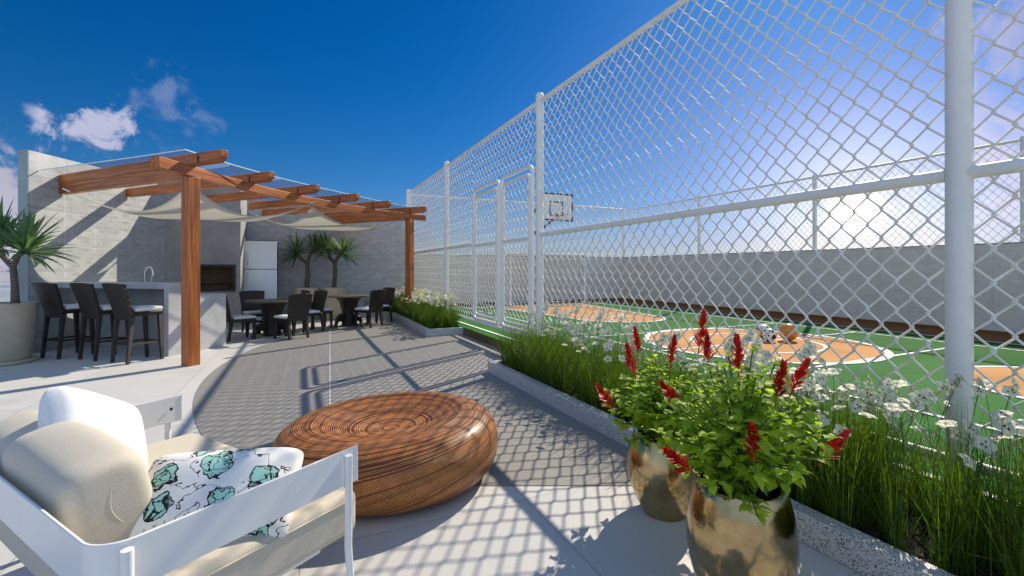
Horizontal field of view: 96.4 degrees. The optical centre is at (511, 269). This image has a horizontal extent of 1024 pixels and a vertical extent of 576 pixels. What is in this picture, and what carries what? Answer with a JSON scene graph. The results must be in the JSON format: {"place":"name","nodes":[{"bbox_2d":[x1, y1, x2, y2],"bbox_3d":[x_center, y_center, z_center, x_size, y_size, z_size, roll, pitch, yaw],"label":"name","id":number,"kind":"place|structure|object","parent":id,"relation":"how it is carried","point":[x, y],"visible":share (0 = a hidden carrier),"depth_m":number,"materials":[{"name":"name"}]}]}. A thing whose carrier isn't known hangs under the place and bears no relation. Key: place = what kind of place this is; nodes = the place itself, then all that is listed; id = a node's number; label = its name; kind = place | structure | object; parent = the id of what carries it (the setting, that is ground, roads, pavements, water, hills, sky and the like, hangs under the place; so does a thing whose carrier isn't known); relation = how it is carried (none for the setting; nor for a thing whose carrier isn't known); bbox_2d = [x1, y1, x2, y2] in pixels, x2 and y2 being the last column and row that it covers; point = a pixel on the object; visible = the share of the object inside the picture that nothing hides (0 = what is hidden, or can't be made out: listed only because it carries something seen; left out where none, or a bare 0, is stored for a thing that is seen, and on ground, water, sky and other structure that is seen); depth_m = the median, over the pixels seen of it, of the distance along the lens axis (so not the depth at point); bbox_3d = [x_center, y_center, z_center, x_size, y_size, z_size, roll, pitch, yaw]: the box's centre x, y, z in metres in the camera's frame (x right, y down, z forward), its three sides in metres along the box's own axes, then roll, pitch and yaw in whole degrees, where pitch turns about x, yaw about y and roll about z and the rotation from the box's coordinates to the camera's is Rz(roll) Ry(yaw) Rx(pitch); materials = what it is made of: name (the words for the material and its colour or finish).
{"place":"outdoors","nodes":[
{"label":"outdoors","id":0,"kind":"place"},
{"bbox_2d":[0,272,9,301],"bbox_3d":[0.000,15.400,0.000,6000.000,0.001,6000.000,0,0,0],"label":"ground","id":1,"kind":"structure","parent":0,"point":[4,292],"depth_m":370.52,"materials":[{"name":"white"}]},
{"bbox_2d":[0,316,863,575],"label":"terrace floor","id":2,"kind":"structure","parent":0,"point":[545,530],"depth_m":2.51,"materials":[{"name":"stone"}]},
{"bbox_2d":[0,301,38,366],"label":"planter","id":3,"kind":"object","parent":2,"relation":"on","point":[18,325],"visible":0.98,"depth_m":6.76,"materials":[{"name":"concrete"}]},
{"bbox_2d":[0,195,80,303],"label":"yucca tree","id":4,"kind":"object","parent":3,"relation":"in","point":[23,238],"visible":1,"depth_m":6.78,"materials":[{"name":"green plant"}]},
{"bbox_2d":[31,282,94,359],"bbox_3d":[-7.193,0.800,7.345,0.528,1.200,0.638,0,0,17],"label":"bar stool","id":5,"kind":"object","parent":2,"relation":"on","point":[50,299],"visible":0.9,"depth_m":7.20,"materials":[{"name":"wicker"}]},
{"bbox_2d":[18,150,163,353],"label":"tiled wall","id":6,"kind":"structure","parent":2,"relation":"on","point":[112,245],"depth_m":8.44,"materials":[{"name":"tile"}]},
{"bbox_2d":[69,283,131,361],"bbox_3d":[-6.478,0.800,7.206,0.528,1.200,0.638,0,0,21],"label":"bar stool","id":7,"kind":"object","parent":2,"relation":"on","point":[86,297],"visible":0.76,"depth_m":7.03,"materials":[{"name":"wicker"}]},
{"bbox_2d":[52,282,180,355],"bbox_3d":[-6.684,0.812,7.894,2.480,1.174,0.520,0,0,13],"label":"bar counter","id":8,"kind":"object","parent":2,"relation":"on","point":[166,296],"visible":0.46,"depth_m":7.91,"materials":[{"name":"stone"}]},
{"bbox_2d":[101,283,163,364],"bbox_3d":[-5.771,0.800,6.967,0.528,1.200,0.638,0,0,23],"label":"bar stool","id":9,"kind":"object","parent":2,"relation":"on","point":[118,297],"visible":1,"depth_m":6.86,"materials":[{"name":"wicker"}]},
{"bbox_2d":[0,394,357,575],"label":"outdoor sofa","id":10,"kind":"object","parent":2,"relation":"on","point":[317,499],"visible":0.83,"depth_m":1.59,"materials":[{"name":"white metal"}]},
{"bbox_2d":[0,411,37,477],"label":"back cushion","id":11,"kind":"object","parent":10,"relation":"on","point":[14,427],"visible":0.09,"depth_m":1.96,"materials":[{"name":"beige fabric"}]},
{"bbox_2d":[2,421,152,543],"bbox_3d":[-1.644,0.810,1.732,0.682,0.368,0.275,0,17,31],"label":"back cushion","id":12,"kind":"object","parent":10,"relation":"on","point":[86,483],"visible":0.73,"depth_m":1.58,"materials":[{"name":"beige fabric"}]},
{"bbox_2d":[38,386,147,469],"bbox_3d":[-1.870,0.765,2.060,0.210,0.432,0.451,-30,-29,-11],"label":"throw pillow","id":13,"kind":"object","parent":10,"relation":"on","point":[120,421],"visible":0.43,"depth_m":2.01,"materials":[{"name":"white fabric"}]},
{"bbox_2d":[129,447,303,538],"bbox_3d":[-1.140,0.885,1.780,0.569,0.230,0.353,0,43,-10],"label":"throw pillow","id":14,"kind":"object","parent":10,"relation":"on","point":[183,484],"visible":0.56,"depth_m":1.73,"materials":[{"name":"white fabric"}]},
{"bbox_2d":[164,181,246,327],"bbox_3d":[-7.614,-0.410,11.498,1.530,3.620,1.588,0,0,-25],"label":"barbecue chimney","id":15,"kind":"object","parent":2,"relation":"on","point":[221,256],"visible":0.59,"depth_m":10.99,"materials":[{"name":"concrete"}]},
{"bbox_2d":[200,293,225,349],"bbox_3d":[-6.503,0.918,8.430,2.380,0.964,0.580,0,0,13],"label":"kitchen counter","id":16,"kind":"object","parent":2,"relation":"on","point":[212,320],"visible":0.22,"depth_m":8.17,"materials":[{"name":"stone"}]},
{"bbox_2d":[226,296,255,341],"bbox_3d":[-5.508,0.940,9.137,0.519,0.920,0.603,0,0,41],"label":"dining chair","id":17,"kind":"object","parent":2,"relation":"on","point":[245,318],"visible":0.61,"depth_m":9.03,"materials":[{"name":"wicker"}]},
{"bbox_2d":[59,149,426,366],"bbox_3d":[-5.393,-0.133,9.932,4.738,3.065,7.070,0,0,17],"label":"pergola","id":18,"kind":"object","parent":2,"relation":"on","point":[189,174],"visible":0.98,"depth_m":7.55,"materials":[{"name":"brown wood"}]},
{"bbox_2d":[62,188,312,221],"bbox_3d":[-5.910,-1.207,8.655,3.406,0.507,2.824,0,0,19],"label":"shade sail","id":19,"kind":"object","parent":18,"relation":"hanging from","point":[210,210],"visible":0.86,"depth_m":7.92,"materials":[{"name":"fabric"}]},
{"bbox_2d":[40,149,409,206],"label":"glass roof","id":20,"kind":"structure","parent":18,"relation":"on","point":[192,152],"depth_m":7.32,"materials":[{"name":"white"}]},
{"bbox_2d":[248,205,402,231],"bbox_3d":[-4.701,-1.237,11.560,3.118,0.448,2.860,0,0,33],"label":"shade sail","id":21,"kind":"object","parent":18,"relation":"hanging from","point":[312,218],"visible":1,"depth_m":10.75,"materials":[{"name":"fabric"}]},
{"bbox_2d":[239,290,264,331],"bbox_3d":[-5.758,0.940,10.262,0.519,0.920,0.604,0,0,-43],"label":"dining chair","id":22,"kind":"object","parent":2,"relation":"on","point":[251,309],"visible":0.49,"depth_m":10.34,"materials":[{"name":"wicker"}]},
{"bbox_2d":[244,240,277,320],"bbox_3d":[-6.766,0.295,12.372,0.780,2.130,0.732,0,0,-25],"label":"fridge","id":23,"kind":"object","parent":2,"relation":"on","point":[260,265],"visible":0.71,"depth_m":12.10,"materials":[{"name":"white metal"}]},
{"bbox_2d":[244,298,291,337],"bbox_3d":[-5.100,1.024,9.750,1.040,0.752,1.040,0,0,0],"label":"dining table","id":24,"kind":"object","parent":2,"relation":"on","point":[270,308],"visible":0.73,"depth_m":9.57,"materials":[{"name":"wicker"}]},
{"bbox_2d":[294,287,319,320],"bbox_3d":[-5.700,0.950,12.720,0.660,0.900,0.660,0,0,0],"label":"tall planter","id":25,"kind":"object","parent":2,"relation":"on","point":[297,290],"visible":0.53,"depth_m":12.50,"materials":[{"name":"concrete"}]},
{"bbox_2d":[278,229,334,287],"bbox_3d":[-5.726,-0.339,12.729,1.852,1.818,1.400,0,0,0],"label":"yucca tree","id":26,"kind":"object","parent":25,"relation":"in","point":[297,250],"visible":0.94,"depth_m":12.66,"materials":[{"name":"green plant"}]},
{"bbox_2d":[295,290,327,332],"bbox_3d":[-4.586,0.940,10.425,0.519,0.920,0.603,0,0,37],"label":"dining chair","id":27,"kind":"object","parent":2,"relation":"on","point":[319,298],"visible":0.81,"depth_m":10.46,"materials":[{"name":"wicker"}]},
{"bbox_2d":[301,290,332,329],"bbox_3d":[-4.641,0.940,10.881,0.603,0.920,0.519,0,0,-43],"label":"dining chair","id":28,"kind":"object","parent":2,"relation":"on","point":[328,310],"visible":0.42,"depth_m":10.84,"materials":[{"name":"wicker"}]},
{"bbox_2d":[247,199,404,316],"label":"tiled wall","id":29,"kind":"structure","parent":2,"relation":"on","point":[382,264],"depth_m":13.81,"materials":[{"name":"tile"}]},
{"bbox_2d":[321,287,345,319],"bbox_3d":[-5.020,0.950,12.920,0.660,0.900,0.660,0,0,0],"label":"tall planter","id":30,"kind":"object","parent":2,"relation":"on","point":[333,304],"visible":0.66,"depth_m":12.65,"materials":[{"name":"concrete"}]},
{"bbox_2d":[303,230,366,287],"bbox_3d":[-4.984,-0.343,12.901,1.852,1.827,1.251,0,0,0],"label":"yucca tree","id":31,"kind":"object","parent":30,"relation":"in","point":[344,246],"visible":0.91,"depth_m":12.86,"materials":[{"name":"green plant"}]},
{"bbox_2d":[358,311,462,336],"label":"planter kerb","id":32,"kind":"structure","parent":2,"relation":"on","point":[421,329],"depth_m":9.87,"materials":[{"name":"concrete"}]},
{"bbox_2d":[364,293,463,328],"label":"ornamental grass","id":33,"kind":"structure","parent":32,"relation":"in","point":[413,312],"depth_m":10.39,"materials":[{"name":"green plant"}]},
{"bbox_2d":[193,318,631,484],"bbox_3d":[-2.006,1.396,6.807,4.286,0.001,15.207,0,0,-25],"label":"paved circle","id":34,"kind":"object","parent":2,"relation":"on","point":[263,396],"visible":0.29,"depth_m":5.20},
{"bbox_2d":[273,293,312,339],"bbox_3d":[-4.451,0.940,9.302,0.603,0.920,0.519,0,0,30],"label":"dining chair","id":35,"kind":"object","parent":34,"relation":"on","point":[299,306],"visible":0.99,"depth_m":9.19,"materials":[{"name":"wicker"}]},
{"bbox_2d":[329,335,330,404],"bbox_3d":[-3.240,1.392,8.150,0.018,0.001,8.071,0,0,-22],"label":"paving inlay","id":36,"kind":"object","parent":34,"relation":"on","point":[329,373],"visible":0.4,"depth_m":6.10,"materials":[{"name":"stone"}]},
{"bbox_2d":[327,294,369,326],"bbox_3d":[-4.080,1.024,11.450,1.000,0.752,1.000,0,0,0],"label":"dining table","id":37,"kind":"object","parent":34,"relation":"on","point":[348,303],"visible":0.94,"depth_m":11.28,"materials":[{"name":"wicker"}]},
{"bbox_2d":[354,289,386,327],"bbox_3d":[-3.449,0.940,11.156,0.603,0.920,0.519,0,0,25],"label":"dining chair","id":38,"kind":"object","parent":34,"relation":"on","point":[376,300],"visible":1,"depth_m":11.04,"materials":[{"name":"wicker"}]},
{"bbox_2d":[366,287,395,323],"bbox_3d":[-3.464,0.940,12.094,0.519,0.920,0.603,0,0,40],"label":"dining chair","id":39,"kind":"object","parent":34,"relation":"on","point":[389,296],"visible":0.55,"depth_m":12.11,"materials":[{"name":"wicker"}]},
{"bbox_2d":[272,391,497,516],"bbox_3d":[-0.845,1.180,3.160,1.494,0.428,1.446,0,0,0],"label":"coffee table","id":40,"kind":"object","parent":34,"relation":"on","point":[418,450],"visible":0.84,"depth_m":2.74,"materials":[{"name":"brown wood"}]},
{"bbox_2d":[627,426,701,521],"bbox_3d":[0.885,1.176,2.660,0.424,0.448,0.424,0,0,0],"label":"bronze pot","id":41,"kind":"object","parent":2,"relation":"on","point":[661,488],"visible":0.56,"depth_m":2.50,"materials":[{"name":"metal"}]},
{"bbox_2d":[595,308,716,451],"bbox_3d":[0.905,0.613,2.646,0.726,0.778,0.753,0,0,33],"label":"flowering bush","id":42,"kind":"object","parent":41,"relation":"on","point":[650,414],"visible":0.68,"depth_m":2.58,"materials":[{"name":"green plant"}]},
{"bbox_2d":[449,300,1023,522],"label":"court slab","id":43,"kind":"structure","parent":2,"relation":"on","point":[994,338],"depth_m":10.40,"materials":[{"name":"concrete"}]},
{"bbox_2d":[414,254,622,305],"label":"court wall","id":44,"kind":"structure","parent":43,"relation":"on","point":[611,282],"depth_m":17.47,"materials":[{"name":"concrete"}]},
{"bbox_2d":[411,195,624,256],"bbox_3d":[0.628,-1.545,17.302,9.036,2.090,0.107,0,0,-25],"label":"end fence","id":45,"kind":"object","parent":44,"relation":"on","point":[623,236],"visible":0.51,"depth_m":17.23,"materials":[{"name":"white metal"}]},
{"bbox_2d":[505,253,585,305],"bbox_3d":[1.128,0.339,16.746,3.140,1.827,1.017,0,0,-25],"label":"football goal","id":46,"kind":"object","parent":43,"relation":"on","point":[524,254],"visible":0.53,"depth_m":16.52,"materials":[{"name":"white paint"}]},
{"bbox_2d":[534,192,572,303],"bbox_3d":[1.094,-0.675,16.060,1.261,3.850,2.326,0,0,-44],"label":"basketball hoop","id":47,"kind":"object","parent":43,"relation":"on","point":[566,208],"visible":0.53,"depth_m":15.64,"materials":[{"name":"white paint"}]},
{"bbox_2d":[449,302,1023,519],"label":"court surface","id":48,"kind":"object","parent":43,"relation":"on","point":[911,372],"visible":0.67,"depth_m":6.56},
{"bbox_2d":[406,0,1023,488],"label":"court fence","id":49,"kind":"object","parent":48,"relation":"on","point":[958,172],"visible":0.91,"depth_m":3.27,"materials":[{"name":"white metal"}]},
{"bbox_2d":[472,179,499,325],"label":"court gate","id":50,"kind":"structure","parent":49,"relation":"attached to","point":[475,246],"depth_m":8.82,"materials":[{"name":"white metal"}]},
{"bbox_2d":[500,164,533,333],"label":"court gate","id":51,"kind":"structure","parent":49,"relation":"attached to","point":[530,244],"depth_m":7.57,"materials":[{"name":"white metal"}]},
{"bbox_2d":[455,302,1023,496],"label":"court markings","id":52,"kind":"object","parent":48,"relation":"on","point":[889,354],"visible":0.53,"depth_m":7.46,"materials":[{"name":"paint"}]},
{"bbox_2d":[494,303,1023,396],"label":"court circles","id":53,"kind":"object","parent":48,"relation":"on","point":[842,348],"visible":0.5,"depth_m":7.48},
{"bbox_2d":[756,324,770,337],"bbox_3d":[4.520,1.113,8.220,0.250,0.250,0.250,12,14,-17],"label":"volleyball","id":54,"kind":"object","parent":53,"relation":"on","point":[763,327],"visible":0.64,"depth_m":8.16,"materials":[{"name":"leather"}]},
{"bbox_2d":[762,329,776,341],"bbox_3d":[4.420,1.126,7.860,0.224,0.224,0.224,11,17,0],"label":"football","id":55,"kind":"object","parent":53,"relation":"on","point":[772,335],"visible":0.75,"depth_m":7.78,"materials":[{"name":"leather"}]},
{"bbox_2d":[779,323,798,340],"bbox_3d":[4.800,1.088,7.950,0.300,0.300,0.300,15,8,-39],"label":"basketball","id":56,"kind":"object","parent":53,"relation":"on","point":[785,330],"visible":0.75,"depth_m":7.85,"materials":[{"name":"rubber"}]},
{"bbox_2d":[623,242,1023,336],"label":"court wall","id":57,"kind":"structure","parent":43,"relation":"on","point":[994,266],"depth_m":11.26,"materials":[{"name":"concrete"}]},
{"bbox_2d":[624,135,1023,256],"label":"side fence","id":58,"kind":"object","parent":57,"relation":"on","point":[815,213],"visible":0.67,"depth_m":11.45,"materials":[{"name":"white metal"}]},
{"bbox_2d":[686,470,798,575],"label":"bronze pot","id":59,"kind":"object","parent":2,"relation":"on","point":[725,536],"visible":0.78,"depth_m":1.71,"materials":[{"name":"metal"}]},
{"bbox_2d":[651,333,851,525],"bbox_3d":[0.920,0.594,1.863,0.748,0.656,0.711,0,0,0],"label":"flowering bush","id":60,"kind":"object","parent":59,"relation":"on","point":[736,463],"visible":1,"depth_m":1.78,"materials":[{"name":"green plant"}]},
{"bbox_2d":[488,360,1016,575],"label":"planter kerb","id":61,"kind":"structure","parent":2,"relation":"on","point":[866,552],"depth_m":2.25,"materials":[{"name":"stone"}]},
{"bbox_2d":[727,329,739,372],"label":"white flower","id":62,"kind":"object","parent":61,"relation":"on","point":[731,339],"visible":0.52,"depth_m":3.30,"materials":[{"name":"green plant"}]},
{"bbox_2d":[724,340,745,381],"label":"white flower","id":63,"kind":"object","parent":61,"relation":"on","point":[743,344],"visible":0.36,"depth_m":3.48,"materials":[{"name":"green plant"}]},
{"bbox_2d":[739,327,754,376],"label":"white flower","id":64,"kind":"object","parent":61,"relation":"on","point":[749,337],"visible":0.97,"depth_m":3.20,"materials":[{"name":"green plant"}]},
{"bbox_2d":[485,317,1023,575],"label":"ornamental grass","id":65,"kind":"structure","parent":61,"relation":"in","point":[872,488],"depth_m":2.32,"materials":[{"name":"green plant"}]},
{"bbox_2d":[743,356,767,377],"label":"white flower","id":66,"kind":"object","parent":61,"relation":"on","point":[761,359],"visible":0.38,"depth_m":2.91,"materials":[{"name":"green plant"}]},
{"bbox_2d":[749,339,761,358],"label":"white flower","id":67,"kind":"object","parent":61,"relation":"on","point":[757,342],"visible":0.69,"depth_m":3.01,"materials":[{"name":"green plant"}]},
{"bbox_2d":[743,349,772,392],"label":"white flower","id":68,"kind":"object","parent":61,"relation":"on","point":[767,354],"visible":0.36,"depth_m":3.00,"materials":[{"name":"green plant"}]},
{"bbox_2d":[782,384,823,400],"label":"white flower","id":69,"kind":"object","parent":61,"relation":"on","point":[818,386],"visible":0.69,"depth_m":2.67,"materials":[{"name":"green plant"}]},
{"bbox_2d":[796,339,814,395],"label":"white flower","id":70,"kind":"object","parent":61,"relation":"on","point":[808,351],"visible":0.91,"depth_m":2.85,"materials":[{"name":"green plant"}]},
{"bbox_2d":[790,355,825,405],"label":"white flower","id":71,"kind":"object","parent":61,"relation":"on","point":[821,361],"visible":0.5,"depth_m":3.01,"materials":[{"name":"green plant"}]},
{"bbox_2d":[798,372,828,418],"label":"white flower","id":72,"kind":"object","parent":61,"relation":"on","point":[823,380],"visible":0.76,"depth_m":2.66,"materials":[{"name":"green plant"}]},
{"bbox_2d":[799,394,829,442],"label":"white flower","id":73,"kind":"object","parent":61,"relation":"on","point":[820,396],"visible":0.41,"depth_m":2.62,"materials":[{"name":"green plant"}]},
{"bbox_2d":[815,413,829,476],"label":"white flower","id":74,"kind":"object","parent":61,"relation":"on","point":[822,420],"visible":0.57,"depth_m":2.47,"materials":[{"name":"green plant"}]},
{"bbox_2d":[825,368,841,433],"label":"white flower","id":75,"kind":"object","parent":61,"relation":"on","point":[831,371],"visible":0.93,"depth_m":2.58,"materials":[{"name":"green plant"}]},
{"bbox_2d":[812,384,855,445],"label":"white flower","id":76,"kind":"object","parent":61,"relation":"on","point":[843,387],"visible":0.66,"depth_m":2.60,"materials":[{"name":"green plant"}]},
{"bbox_2d":[833,424,850,511],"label":"white flower","id":77,"kind":"object","parent":61,"relation":"on","point":[835,431],"visible":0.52,"depth_m":2.38,"materials":[{"name":"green plant"}]},
{"bbox_2d":[835,385,860,423],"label":"white flower","id":78,"kind":"object","parent":61,"relation":"on","point":[855,393],"visible":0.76,"depth_m":2.61,"materials":[{"name":"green plant"}]},
{"bbox_2d":[861,374,873,422],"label":"white flower","id":79,"kind":"object","parent":61,"relation":"on","point":[868,385],"visible":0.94,"depth_m":2.61,"materials":[{"name":"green plant"}]},
{"bbox_2d":[848,385,894,476],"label":"white flower","id":80,"kind":"object","parent":61,"relation":"on","point":[877,398],"visible":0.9,"depth_m":2.39,"materials":[{"name":"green plant"}]},
{"bbox_2d":[859,371,904,448],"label":"white flower","id":81,"kind":"object","parent":61,"relation":"on","point":[865,395],"visible":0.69,"depth_m":2.60,"materials":[{"name":"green plant"}]},
{"bbox_2d":[858,403,912,538],"bbox_3d":[1.853,0.987,2.276,0.095,0.656,0.213,0,0,-41],"label":"white flower","id":82,"kind":"object","parent":61,"relation":"on","point":[903,406],"visible":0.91,"depth_m":2.24,"materials":[{"name":"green plant"}]},
{"bbox_2d":[875,377,895,441],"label":"white flower","id":83,"kind":"object","parent":61,"relation":"on","point":[891,383],"visible":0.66,"depth_m":2.46,"materials":[{"name":"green plant"}]},
{"bbox_2d":[862,380,909,441],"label":"white flower","id":84,"kind":"object","parent":61,"relation":"on","point":[900,383],"visible":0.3,"depth_m":2.61,"materials":[{"name":"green plant"}]},
{"bbox_2d":[876,394,896,448],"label":"white flower","id":85,"kind":"object","parent":61,"relation":"on","point":[889,399],"visible":0.45,"depth_m":2.49,"materials":[{"name":"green plant"}]},
{"bbox_2d":[883,403,902,523],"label":"white flower","id":86,"kind":"object","parent":61,"relation":"on","point":[895,407],"visible":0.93,"depth_m":2.22,"materials":[{"name":"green plant"}]},
{"bbox_2d":[885,389,936,502],"bbox_3d":[2.011,0.955,2.325,0.106,0.721,0.207,0,0,-37],"label":"white flower","id":87,"kind":"object","parent":61,"relation":"on","point":[929,395],"visible":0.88,"depth_m":2.29,"materials":[{"name":"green plant"}]},
{"bbox_2d":[895,392,937,507],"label":"white flower","id":88,"kind":"object","parent":61,"relation":"on","point":[901,399],"visible":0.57,"depth_m":2.54,"materials":[{"name":"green plant"}]},
{"bbox_2d":[907,381,951,504],"bbox_3d":[2.217,0.951,2.463,0.107,0.728,0.209,0,0,-11],"label":"white flower","id":89,"kind":"object","parent":61,"relation":"on","point":[944,388],"visible":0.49,"depth_m":2.40,"materials":[{"name":"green plant"}]},
{"bbox_2d":[910,420,957,499],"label":"white flower","id":90,"kind":"object","parent":61,"relation":"on","point":[948,423],"visible":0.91,"depth_m":2.23,"materials":[{"name":"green plant"}]},
{"bbox_2d":[908,371,967,524],"bbox_3d":[2.183,0.914,2.342,0.231,0.801,0.118,0,0,33],"label":"white flower","id":91,"kind":"object","parent":61,"relation":"on","point":[920,395],"visible":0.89,"depth_m":2.34,"materials":[{"name":"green plant"}]},
{"bbox_2d":[934,369,962,469],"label":"white flower","id":92,"kind":"object","parent":61,"relation":"on","point":[955,381],"visible":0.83,"depth_m":2.35,"materials":[{"name":"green plant"}]},
{"bbox_2d":[940,400,957,497],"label":"white flower","id":93,"kind":"object","parent":61,"relation":"on","point":[952,403],"visible":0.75,"depth_m":2.43,"materials":[{"name":"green plant"}]},
{"bbox_2d":[950,427,967,475],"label":"white flower","id":94,"kind":"object","parent":61,"relation":"on","point":[953,433],"visible":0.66,"depth_m":2.23,"materials":[{"name":"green plant"}]},
{"bbox_2d":[958,453,975,491],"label":"white flower","id":95,"kind":"object","parent":61,"relation":"on","point":[968,459],"visible":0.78,"depth_m":2.00,"materials":[{"name":"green plant"}]},
{"bbox_2d":[961,419,981,504],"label":"white flower","id":96,"kind":"object","parent":61,"relation":"on","point":[973,428],"visible":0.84,"depth_m":2.21,"materials":[{"name":"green plant"}]},
{"bbox_2d":[962,375,986,490],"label":"white flower","id":97,"kind":"object","parent":61,"relation":"on","point":[977,390],"visible":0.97,"depth_m":2.22,"materials":[{"name":"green plant"}]},
{"bbox_2d":[972,378,997,473],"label":"white flower","id":98,"kind":"object","parent":61,"relation":"on","point":[988,383],"visible":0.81,"depth_m":2.30,"materials":[{"name":"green plant"}]},
{"bbox_2d":[973,434,997,558],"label":"white flower","id":99,"kind":"object","parent":61,"relation":"on","point":[980,443],"visible":0.89,"depth_m":2.04,"materials":[{"name":"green plant"}]},
{"bbox_2d":[965,431,1013,543],"bbox_3d":[2.232,1.031,2.147,0.082,0.567,0.184,0,0,-18],"label":"white flower","id":100,"kind":"object","parent":61,"relation":"on","point":[997,434],"visible":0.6,"depth_m":2.11,"materials":[{"name":"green plant"}]},
{"bbox_2d":[991,410,1013,541],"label":"white flower","id":101,"kind":"object","parent":61,"relation":"on","point":[997,414],"visible":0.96,"depth_m":2.07,"materials":[{"name":"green plant"}]},
{"bbox_2d":[984,375,1021,518],"bbox_3d":[2.334,0.909,2.175,0.137,0.813,0.054,0,0,15],"label":"white flower","id":102,"kind":"object","parent":61,"relation":"on","point":[1012,391],"visible":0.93,"depth_m":2.17,"materials":[{"name":"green plant"}]},
{"bbox_2d":[992,417,1023,551],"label":"white flower","id":103,"kind":"object","parent":61,"relation":"on","point":[1005,429],"visible":0.46,"depth_m":2.08,"materials":[{"name":"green plant"}]},
{"bbox_2d":[1004,420,1023,572],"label":"white flower","id":104,"kind":"object","parent":61,"relation":"on","point":[1012,424],"visible":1,"depth_m":1.89,"materials":[{"name":"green plant"}]},
{"bbox_2d":[0,0,1023,271],"label":"sky","id":105,"kind":"structure","parent":0,"point":[371,99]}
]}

